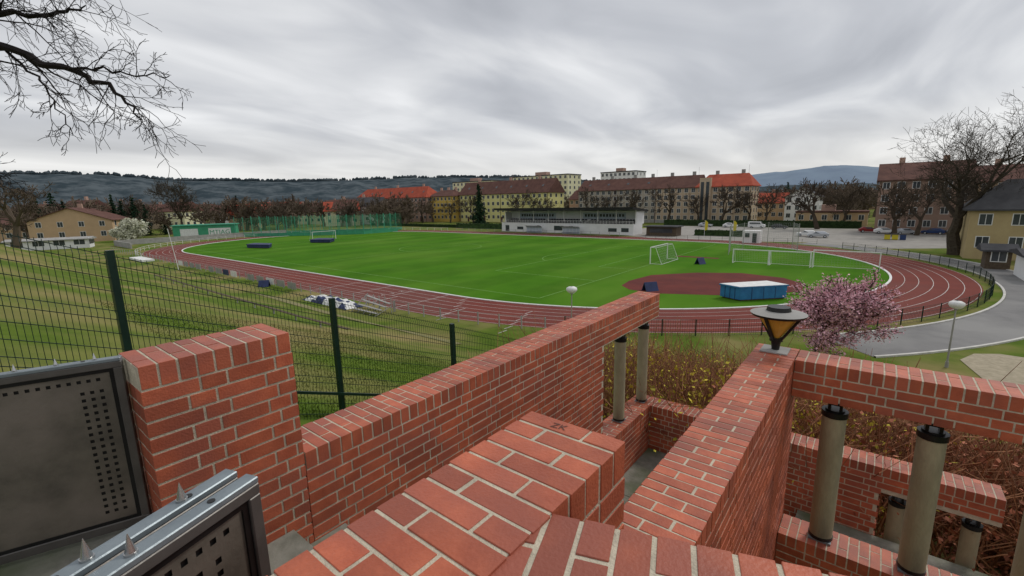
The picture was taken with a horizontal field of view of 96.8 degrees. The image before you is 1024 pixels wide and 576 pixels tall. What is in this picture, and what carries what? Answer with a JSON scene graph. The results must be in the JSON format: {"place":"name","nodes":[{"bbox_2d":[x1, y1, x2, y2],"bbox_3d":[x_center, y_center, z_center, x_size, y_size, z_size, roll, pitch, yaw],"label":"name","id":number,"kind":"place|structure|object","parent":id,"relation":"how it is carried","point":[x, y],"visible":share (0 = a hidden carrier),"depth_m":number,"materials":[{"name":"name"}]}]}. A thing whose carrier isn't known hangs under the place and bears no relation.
{"place":"outdoors","nodes":[
{"label":"outdoors","id":0,"kind":"place"},
{"bbox_2d":[0,236,96,250],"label":"blue cart shed","id":1,"kind":"structure","parent":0,"point":[83,242],"depth_m":120.52,"materials":[{"name":"grey concrete"}]},
{"bbox_2d":[27,209,125,240],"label":"walls","id":2,"kind":"structure","parent":0,"point":[69,218],"depth_m":145.07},
{"bbox_2d":[35,220,121,237],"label":"windows","id":3,"kind":"structure","parent":2,"relation":"attached to","point":[63,233],"depth_m":144.76,"materials":[{"name":"white glass"}]},
{"bbox_2d":[29,207,131,220],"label":"roof","id":4,"kind":"structure","parent":2,"relation":"on","point":[102,214],"depth_m":151.39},
{"bbox_2d":[118,323,313,543],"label":"brick pier","id":5,"kind":"structure","parent":0,"point":[206,407],"depth_m":2.49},
{"bbox_2d":[219,285,461,343],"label":"dirt path","id":6,"kind":"structure","parent":0,"point":[310,307],"depth_m":41.42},
{"bbox_2d":[0,174,879,209],"bbox_3d":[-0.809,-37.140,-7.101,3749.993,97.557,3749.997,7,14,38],"label":"wooded hill","id":7,"kind":"structure","parent":0,"point":[82,186],"depth_m":1063.59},
{"bbox_2d":[0,170,599,181],"bbox_3d":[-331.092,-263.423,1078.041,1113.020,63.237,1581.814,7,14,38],"label":"ridge tree line","id":8,"kind":"object","parent":7,"relation":"on","point":[214,179],"visible":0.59,"depth_m":1262.53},
{"bbox_2d":[430,196,459,221],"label":"walls","id":9,"kind":"structure","parent":0,"point":[456,213],"depth_m":239.47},
{"bbox_2d":[0,509,989,575],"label":"terrace floor","id":10,"kind":"structure","parent":0,"point":[49,563],"depth_m":2.29,"materials":[{"name":"stone"}]},
{"bbox_2d":[0,353,151,564],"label":"metal gate","id":11,"kind":"structure","parent":10,"relation":"on","point":[71,468],"depth_m":2.22,"materials":[{"name":"grey metal"}]},
{"bbox_2d":[51,469,237,575],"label":"metal gate","id":12,"kind":"structure","parent":10,"relation":"on","point":[87,562],"depth_m":1.06,"materials":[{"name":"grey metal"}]},
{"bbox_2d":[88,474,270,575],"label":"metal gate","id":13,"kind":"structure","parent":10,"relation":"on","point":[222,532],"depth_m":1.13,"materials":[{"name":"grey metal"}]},
{"bbox_2d":[0,209,1023,575],"bbox_3d":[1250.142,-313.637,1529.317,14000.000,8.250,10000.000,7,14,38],"label":"ground","id":14,"kind":"structure","parent":0,"point":[934,361],"depth_m":27.41,"materials":[{"name":"green plant"}]},
{"bbox_2d":[0,180,58,248],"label":"bare tree","id":15,"kind":"object","parent":14,"relation":"on","point":[22,210],"visible":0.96,"depth_m":53.22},
{"bbox_2d":[0,0,202,202],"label":"bare tree branches","id":16,"kind":"object","parent":14,"relation":"on","point":[33,60],"visible":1,"depth_m":6.99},
{"bbox_2d":[108,217,149,239],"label":"white blossom tree","id":17,"kind":"object","parent":14,"relation":"on","point":[130,228],"visible":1,"depth_m":143.00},
{"bbox_2d":[143,177,199,224],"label":"bare tree","id":18,"kind":"object","parent":14,"relation":"on","point":[179,194],"visible":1,"depth_m":163.35,"materials":[{"name":"brown plant"}]},
{"bbox_2d":[113,230,285,248],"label":"concrete wall","id":19,"kind":"structure","parent":14,"relation":"on","point":[128,243],"depth_m":139.39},
{"bbox_2d":[170,223,238,236],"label":"green hut","id":20,"kind":"object","parent":14,"relation":"on","point":[197,229],"visible":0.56,"depth_m":151.95,"materials":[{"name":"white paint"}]},
{"bbox_2d":[154,274,349,329],"bbox_3d":[-22.950,0.666,35.925,36.025,0.521,0.200,7,14,38],"label":"long bench","id":21,"kind":"object","parent":14,"relation":"on","point":[295,315],"visible":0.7,"depth_m":31.76,"materials":[{"name":"grey concrete"}]},
{"bbox_2d":[111,247,393,311],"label":"track barrier","id":22,"kind":"object","parent":14,"relation":"on","point":[258,275],"visible":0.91,"depth_m":57.89,"materials":[{"name":"grey metal"}]},
{"bbox_2d":[178,260,296,289],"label":"advertising banners","id":23,"kind":"object","parent":22,"relation":"attached to","point":[281,283],"visible":0.95,"depth_m":62.17,"materials":[{"name":"white paint"}]},
{"bbox_2d":[0,230,515,419],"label":"green fence","id":24,"kind":"object","parent":14,"relation":"on","point":[118,301],"visible":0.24,"depth_m":5.62,"materials":[{"name":"metal"}]},
{"bbox_2d":[93,300,450,421],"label":"grass tufts","id":25,"kind":"object","parent":14,"relation":"on","point":[299,368],"visible":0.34,"depth_m":15.18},
{"bbox_2d":[233,213,401,236],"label":"green ball net","id":26,"kind":"object","parent":14,"relation":"on","point":[339,231],"visible":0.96,"depth_m":154.64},
{"bbox_2d":[302,295,362,309],"bbox_3d":[-18.615,1.202,46.821,8.400,0.702,2.100,7,14,38],"label":"tarpaulin mat","id":27,"kind":"object","parent":14,"relation":"on","point":[338,300],"visible":0.81,"depth_m":45.84,"materials":[{"name":"white paint"}]},
{"bbox_2d":[352,293,391,314],"bbox_3d":[-13.173,1.583,42.260,3.650,1.544,2.040,7,14,38],"label":"timing stand","id":28,"kind":"object","parent":14,"relation":"on","point":[368,301],"visible":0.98,"depth_m":42.41,"materials":[{"name":"grey metal"}]},
{"bbox_2d":[357,182,436,221],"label":"apartment block","id":29,"kind":"structure","parent":14,"relation":"on","point":[416,193],"depth_m":252.18,"materials":[{"name":"orange paint"}]},
{"bbox_2d":[371,223,456,227],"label":"hedge","id":30,"kind":"object","parent":14,"relation":"on","point":[431,225],"visible":0.52,"depth_m":194.29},
{"bbox_2d":[0,176,879,238],"bbox_3d":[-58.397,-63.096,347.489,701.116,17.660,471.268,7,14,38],"label":"distant trees","id":31,"kind":"object","parent":14,"relation":"on","point":[288,208],"visible":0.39,"depth_m":195.86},
{"bbox_2d":[266,411,624,575],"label":"brick parapet","id":32,"kind":"structure","parent":14,"relation":"on","point":[489,505],"depth_m":1.16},
{"bbox_2d":[267,448,665,574],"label":"stone stairs","id":33,"kind":"structure","parent":14,"relation":"on","point":[287,547],"depth_m":3.01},
{"bbox_2d":[394,300,545,328],"bbox_3d":[-4.373,2.300,38.701,15.582,1.050,0.770,5,12,28],"label":"track barrier","id":34,"kind":"object","parent":14,"relation":"on","point":[440,313],"visible":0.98,"depth_m":37.81,"materials":[{"name":"grey metal"}]},
{"bbox_2d":[456,223,501,228],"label":"hedge","id":35,"kind":"object","parent":14,"relation":"on","point":[480,225],"visible":0.8,"depth_m":171.27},
{"bbox_2d":[300,291,659,541],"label":"brick wall","id":36,"kind":"structure","parent":14,"relation":"on","point":[365,457],"depth_m":3.95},
{"bbox_2d":[468,184,491,223],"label":"pine tree","id":37,"kind":"object","parent":14,"relation":"on","point":[479,212],"visible":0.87,"depth_m":198.63,"materials":[{"name":"green plant"}]},
{"bbox_2d":[458,176,565,221],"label":"apartment block","id":38,"kind":"structure","parent":14,"relation":"on","point":[494,194],"depth_m":220.01,"materials":[{"name":"yellow paint"}]},
{"bbox_2d":[460,194,561,217],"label":"windows","id":39,"kind":"structure","parent":38,"relation":"in","point":[522,194],"depth_m":221.46,"materials":[{"name":"grey glass"}]},
{"bbox_2d":[517,189,554,207],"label":"bare tree","id":40,"kind":"object","parent":14,"relation":"on","point":[534,204],"visible":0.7,"depth_m":191.54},
{"bbox_2d":[512,172,581,205],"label":"panel apartment block","id":41,"kind":"structure","parent":14,"relation":"on","point":[571,184],"depth_m":250.64,"materials":[{"name":"white paint"}]},
{"bbox_2d":[493,207,647,234],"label":"grandstand","id":42,"kind":"object","parent":14,"relation":"on","point":[613,220],"visible":0.98,"depth_m":137.08,"materials":[{"name":"paint"}]},
{"bbox_2d":[577,186,603,206],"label":"bare tree","id":43,"kind":"object","parent":14,"relation":"on","point":[586,199],"visible":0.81,"depth_m":190.93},
{"bbox_2d":[577,174,660,222],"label":"apartment block","id":44,"kind":"structure","parent":14,"relation":"on","point":[605,188],"depth_m":194.79,"materials":[{"name":"white paint"}]},
{"bbox_2d":[580,190,654,218],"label":"windows","id":45,"kind":"structure","parent":44,"relation":"in","point":[609,192],"depth_m":193.16,"materials":[{"name":"grey glass"}]},
{"bbox_2d":[600,168,645,179],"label":"panel apartment block","id":46,"kind":"structure","parent":14,"relation":"on","point":[620,173],"depth_m":252.72,"materials":[{"name":"white paint"}]},
{"bbox_2d":[623,190,647,208],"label":"bare tree","id":47,"kind":"object","parent":14,"relation":"on","point":[635,200],"visible":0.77,"depth_m":175.93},
{"bbox_2d":[645,184,685,219],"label":"bare tree","id":48,"kind":"object","parent":14,"relation":"on","point":[671,201],"visible":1,"depth_m":167.63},
{"bbox_2d":[655,167,705,222],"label":"apartment block","id":49,"kind":"structure","parent":14,"relation":"on","point":[683,185],"depth_m":179.93,"materials":[{"name":"white paint"}]},
{"bbox_2d":[657,188,694,218],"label":"windows","id":50,"kind":"structure","parent":49,"relation":"in","point":[693,189],"depth_m":179.23,"materials":[{"name":"grey glass"}]},
{"bbox_2d":[698,178,711,219],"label":"stair tower","id":51,"kind":"structure","parent":14,"relation":"on","point":[705,187],"depth_m":171.13,"materials":[{"name":"paint"}]},
{"bbox_2d":[622,343,799,560],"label":"brick wall","id":52,"kind":"structure","parent":14,"relation":"on","point":[716,478],"depth_m":2.96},
{"bbox_2d":[491,514,844,575],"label":"brick parapet","id":53,"kind":"structure","parent":52,"relation":"on","point":[556,545],"depth_m":0.97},
{"bbox_2d":[750,304,807,355],"bbox_3d":[2.639,0.404,4.521,0.500,0.450,0.500,7,14,38],"label":"garden lamp","id":54,"kind":"object","parent":52,"relation":"on","point":[780,323],"visible":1,"depth_m":4.43,"materials":[{"name":"black metal"}]},
{"bbox_2d":[622,256,802,294],"bbox_3d":[27.780,-2.033,60.462,18.211,0.004,34.170,5,13,30],"label":"jump apron","id":55,"kind":"object","parent":14,"relation":"on","point":[696,283],"visible":0.74,"depth_m":54.31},
{"bbox_2d":[695,164,760,219],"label":"apartment block","id":56,"kind":"structure","parent":14,"relation":"on","point":[745,181],"depth_m":168.36,"materials":[{"name":"white paint"}]},
{"bbox_2d":[698,186,758,219],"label":"windows","id":57,"kind":"structure","parent":56,"relation":"in","point":[746,187],"depth_m":167.68,"materials":[{"name":"grey glass"}]},
{"bbox_2d":[710,184,762,219],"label":"bare tree","id":58,"kind":"object","parent":14,"relation":"on","point":[724,195],"visible":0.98,"depth_m":155.69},
{"bbox_2d":[458,307,1023,575],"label":"shrubbery","id":59,"kind":"object","parent":14,"relation":"on","point":[688,382],"visible":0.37,"depth_m":7.34,"materials":[{"name":"brown plant"}]},
{"bbox_2d":[664,219,861,228],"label":"hedge","id":60,"kind":"object","parent":14,"relation":"on","point":[826,224],"visible":0.9,"depth_m":144.10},
{"bbox_2d":[753,183,794,219],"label":"bare tree","id":61,"kind":"object","parent":14,"relation":"on","point":[772,198],"visible":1,"depth_m":149.33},
{"bbox_2d":[625,226,946,248],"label":"car park pavement","id":62,"kind":"structure","parent":14,"relation":"on","point":[840,236],"depth_m":106.40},
{"bbox_2d":[644,225,683,236],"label":"refreshment kiosk","id":63,"kind":"object","parent":62,"relation":"on","point":[664,230],"visible":1,"depth_m":120.20,"materials":[{"name":"brown wood"}]},
{"bbox_2d":[694,229,742,236],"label":"hedge","id":64,"kind":"object","parent":62,"relation":"on","point":[718,232],"visible":0.9,"depth_m":116.76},
{"bbox_2d":[780,177,830,228],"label":"bare tree","id":65,"kind":"object","parent":62,"relation":"on","point":[809,205],"visible":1,"depth_m":130.40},
{"bbox_2d":[867,179,930,235],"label":"bare tree","id":66,"kind":"object","parent":62,"relation":"on","point":[894,208],"visible":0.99,"depth_m":101.67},
{"bbox_2d":[875,169,956,235],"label":"bare tree","id":67,"kind":"object","parent":62,"relation":"on","point":[920,219],"visible":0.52,"depth_m":106.17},
{"bbox_2d":[873,178,973,233],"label":"walls","id":68,"kind":"structure","parent":62,"relation":"on","point":[935,216],"depth_m":111.02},
{"bbox_2d":[878,180,966,226],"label":"windows","id":69,"kind":"structure","parent":68,"relation":"attached to","point":[910,223],"depth_m":110.79,"materials":[{"name":"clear glass"}]},
{"bbox_2d":[877,160,977,182],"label":"roof","id":70,"kind":"structure","parent":68,"relation":"on","point":[885,173],"depth_m":113.80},
{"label":"walls","id":71,"kind":"object","parent":62,"relation":"on","visible":0},
{"bbox_2d":[976,164,1023,182],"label":"roof","id":72,"kind":"structure","parent":71,"relation":"on","point":[1009,176],"depth_m":104.27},
{"bbox_2d":[630,395,1006,535],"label":"brick garden wall","id":73,"kind":"structure","parent":14,"relation":"on","point":[861,486],"depth_m":5.93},
{"bbox_3d":[2.199,1.914,7.736,0.162,0.018,0.162,7,14,38],"label":"base plate","id":74,"kind":"object","parent":73,"relation":"on","visible":0},
{"bbox_2d":[636,328,648,399],"bbox_3d":[2.185,1.252,7.609,0.170,1.307,0.170,7,14,38],"label":"shaft","id":75,"kind":"object","parent":74,"relation":"on","point":[642,353],"visible":0.8,"depth_m":7.54,"materials":[{"name":"concrete"}]},
{"bbox_3d":[4.951,3.431,5.946,0.162,0.018,0.162,7,14,38],"label":"base plate","id":76,"kind":"object","parent":73,"relation":"on","visible":0},
{"bbox_2d":[883,503,904,543],"bbox_3d":[4.943,3.067,5.877,0.170,0.699,0.170,7,14,38],"label":"shaft","id":77,"kind":"object","parent":76,"relation":"on","point":[893,526],"visible":0.53,"depth_m":5.82,"materials":[{"name":"concrete"}]},
{"bbox_3d":[5.481,3.499,5.527,0.161,0.018,0.162,7,14,38],"label":"base plate","id":78,"kind":"object","parent":73,"relation":"on","visible":0},
{"bbox_2d":[954,525,981,568],"bbox_3d":[5.473,3.136,5.457,0.170,0.699,0.170,7,14,38],"label":"shaft","id":79,"kind":"object","parent":78,"relation":"on","point":[967,547],"visible":0.67,"depth_m":5.40,"materials":[{"name":"concrete"}]},
{"bbox_2d":[961,517,983,532],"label":"collars","id":80,"kind":"object","parent":79,"relation":"attached to","point":[973,525],"visible":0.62,"depth_m":5.35,"materials":[{"name":"black metal"}]},
{"bbox_2d":[795,204,869,225],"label":"shop","id":81,"kind":"structure","parent":14,"relation":"on","point":[823,213],"depth_m":145.19,"materials":[{"name":"white paint"}]},
{"bbox_2d":[783,267,907,355],"bbox_3d":[19.167,1.797,26.529,5.878,6.328,7.883,7,14,38],"label":"pink blossom tree","id":82,"kind":"object","parent":14,"relation":"on","point":[834,308],"visible":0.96,"depth_m":25.32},
{"bbox_2d":[822,180,877,220],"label":"bare tree","id":83,"kind":"object","parent":14,"relation":"on","point":[846,201],"visible":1,"depth_m":138.00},
{"bbox_2d":[944,300,965,367],"bbox_3d":[25.050,2.643,25.868,0.720,3.940,0.720,7,14,38],"label":"street lamp","id":84,"kind":"object","parent":14,"relation":"on","point":[956,305],"visible":1,"depth_m":25.65,"materials":[{"name":"white metal"}]},
{"bbox_2d":[888,87,1023,254],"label":"bare tree","id":85,"kind":"object","parent":14,"relation":"on","point":[953,240],"visible":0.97,"depth_m":68.69,"materials":[{"name":"brown plant"}]},
{"bbox_2d":[959,211,1023,260],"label":"walls","id":86,"kind":"structure","parent":14,"relation":"on","point":[1000,230],"depth_m":66.73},
{"bbox_2d":[962,179,1023,210],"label":"roof","id":87,"kind":"structure","parent":86,"relation":"on","point":[1006,196],"depth_m":66.47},
{"bbox_2d":[975,214,1023,247],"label":"windows","id":88,"kind":"structure","parent":86,"relation":"attached to","point":[1016,218],"depth_m":66.22,"materials":[{"name":"grey glass"}]},
{"bbox_2d":[976,243,1019,269],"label":"garden shed","id":89,"kind":"structure","parent":14,"relation":"on","point":[996,256],"depth_m":58.28,"materials":[{"name":"brown wood"}]},
{"bbox_2d":[1009,248,1023,280],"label":"garage shed","id":90,"kind":"structure","parent":14,"relation":"on","point":[1019,266],"depth_m":52.40,"materials":[{"name":"white paint"}]},
{"bbox_2d":[0,0,1023,180],"label":"sky","id":91,"kind":"structure","parent":0,"point":[282,89],"materials":[{"name":"grey"}]},
{"bbox_2d":[183,232,888,307],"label":"football pitch lawn","id":92,"kind":"structure","parent":0,"point":[467,266],"depth_m":73.18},
{"bbox_2d":[200,233,711,297],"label":"pitch markings","id":93,"kind":"object","parent":92,"relation":"on","point":[505,268],"visible":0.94,"depth_m":72.48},
{"bbox_2d":[181,231,891,309],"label":"track kerb","id":94,"kind":"structure","parent":92,"relation":"on","point":[890,278],"depth_m":55.95,"materials":[{"name":"white paint"}]},
{"bbox_2d":[719,281,788,300],"bbox_3d":[23.877,0.282,44.981,5.834,1.410,2.485,-3,11,-10],"label":"jump mat","id":95,"kind":"object","parent":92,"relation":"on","point":[752,290],"visible":0.98,"depth_m":44.13,"materials":[{"name":"blue plastic"}]},
{"bbox_2d":[728,222,799,254],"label":"throwing cage","id":96,"kind":"object","parent":92,"relation":"on","point":[793,227],"visible":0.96,"depth_m":85.66,"materials":[{"name":"grey metal"}]},
{"bbox_2d":[812,249,881,269],"bbox_3d":[45.003,-3.824,61.259,7.350,2.500,1.685,7,14,38],"label":"football goal","id":97,"kind":"object","parent":92,"relation":"on","point":[814,250],"visible":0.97,"depth_m":61.05,"materials":[{"name":"white paint"}]},
{"bbox_2d":[143,230,982,332],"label":"running track","id":98,"kind":"structure","parent":0,"point":[925,285],"depth_m":47.82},
{"bbox_2d":[142,230,981,332],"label":"lane markings","id":99,"kind":"object","parent":98,"relation":"on","point":[574,310],"visible":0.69,"depth_m":47.44,"materials":[{"name":"paint"}]},
{"bbox_2d":[742,230,762,242],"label":"site cabin","id":100,"kind":"object","parent":98,"relation":"on","point":[747,238],"visible":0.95,"depth_m":97.75,"materials":[{"name":"white metal"}]},
{"bbox_2d":[564,242,994,335],"bbox_3d":[39.386,-1.194,51.469,75.727,1.250,21.047,-11,14,-40],"label":"fence","id":101,"kind":"object","parent":98,"relation":"on","point":[991,290],"visible":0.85,"depth_m":37.46,"materials":[{"name":"metal"}]},
{"bbox_2d":[602,400,649,473],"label":"brick garden wall","id":102,"kind":"structure","parent":0,"point":[630,434],"depth_m":7.19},
{"bbox_2d":[757,203,784,220],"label":"walls","id":103,"kind":"structure","parent":0,"point":[777,209],"depth_m":182.63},
{"bbox_2d":[783,188,822,220],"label":"walls","id":104,"kind":"structure","parent":0,"point":[793,210],"depth_m":171.91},
{"bbox_2d":[752,165,879,186],"bbox_3d":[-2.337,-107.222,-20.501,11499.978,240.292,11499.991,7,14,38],"label":"distant mountain","id":105,"kind":"structure","parent":0,"point":[863,174],"depth_m":3255.39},
{"bbox_2d":[775,514,958,575],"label":"brick garden wall","id":106,"kind":"structure","parent":0,"point":[842,554],"depth_m":4.43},
{"bbox_2d":[808,534,830,545],"bbox_3d":[3.105,2.498,4.578,0.186,0.018,0.186,7,14,38],"label":"base plate","id":107,"kind":"object","parent":106,"relation":"on","point":[826,543],"visible":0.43,"depth_m":4.50,"materials":[{"name":"grey metal"}]},
{"bbox_2d":[809,415,846,538],"bbox_3d":[3.090,1.821,4.449,0.196,1.337,0.196,7,14,38],"label":"shaft","id":108,"kind":"object","parent":107,"relation":"on","point":[828,470],"visible":0.93,"depth_m":4.39,"materials":[{"name":"concrete"}]},
{"bbox_2d":[808,403,848,541],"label":"collars","id":109,"kind":"object","parent":108,"relation":"attached to","point":[835,412],"visible":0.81,"depth_m":4.29,"materials":[{"name":"black metal"}]},
{"bbox_2d":[897,566,911,575],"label":"base plate","id":110,"kind":"object","parent":106,"relation":"on","point":[899,570],"visible":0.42,"depth_m":4.12,"materials":[{"name":"grey metal"}]},
{"bbox_2d":[897,436,947,573],"bbox_3d":[3.629,1.891,4.023,0.196,1.337,0.196,7,14,38],"label":"shaft","id":111,"kind":"object","parent":110,"relation":"on","point":[923,495],"visible":0.93,"depth_m":3.97,"materials":[{"name":"concrete"}]},
{"bbox_2d":[896,424,949,575],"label":"collars","id":112,"kind":"object","parent":111,"relation":"attached to","point":[934,434],"visible":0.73,"depth_m":3.87,"materials":[{"name":"black metal"}]},
{"bbox_2d":[791,350,1023,443],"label":"brick lintel","id":113,"kind":"structure","parent":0,"point":[993,409],"depth_m":3.82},
{"bbox_2d":[798,243,1023,355],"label":"access road","id":114,"kind":"structure","parent":0,"point":[1003,320],"depth_m":33.34,"materials":[{"name":"asphalt"}]},
{"bbox_2d":[837,246,1023,357],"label":"road kerb","id":115,"kind":"structure","parent":114,"relation":"on","point":[962,348],"depth_m":33.80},
{"bbox_2d":[960,354,1023,384],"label":"gravel path","id":116,"kind":"structure","parent":0,"point":[998,367],"depth_m":26.09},
{"bbox_3d":[4.182,2.638,3.727,0.186,0.018,0.186,7,14,38],"label":"base plate","id":117,"kind":"object","parent":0,"visible":0},
{"bbox_2d":[1010,512,1023,575],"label":"shaft","id":118,"kind":"object","parent":117,"relation":"on","point":[1017,568],"visible":1,"depth_m":3.65,"materials":[{"name":"concrete"}]},
{"bbox_3d":[1.661,2.051,7.079,0.162,0.018,0.162,7,14,38],"label":"base plate","id":119,"kind":"object","parent":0,"visible":0},
{"bbox_2d":[613,342,625,419],"bbox_3d":[1.647,1.389,6.952,0.170,1.307,0.170,7,14,38],"label":"shaft","id":120,"kind":"object","parent":119,"relation":"on","point":[619,379],"visible":0.82,"depth_m":6.89,"materials":[{"name":"concrete"}]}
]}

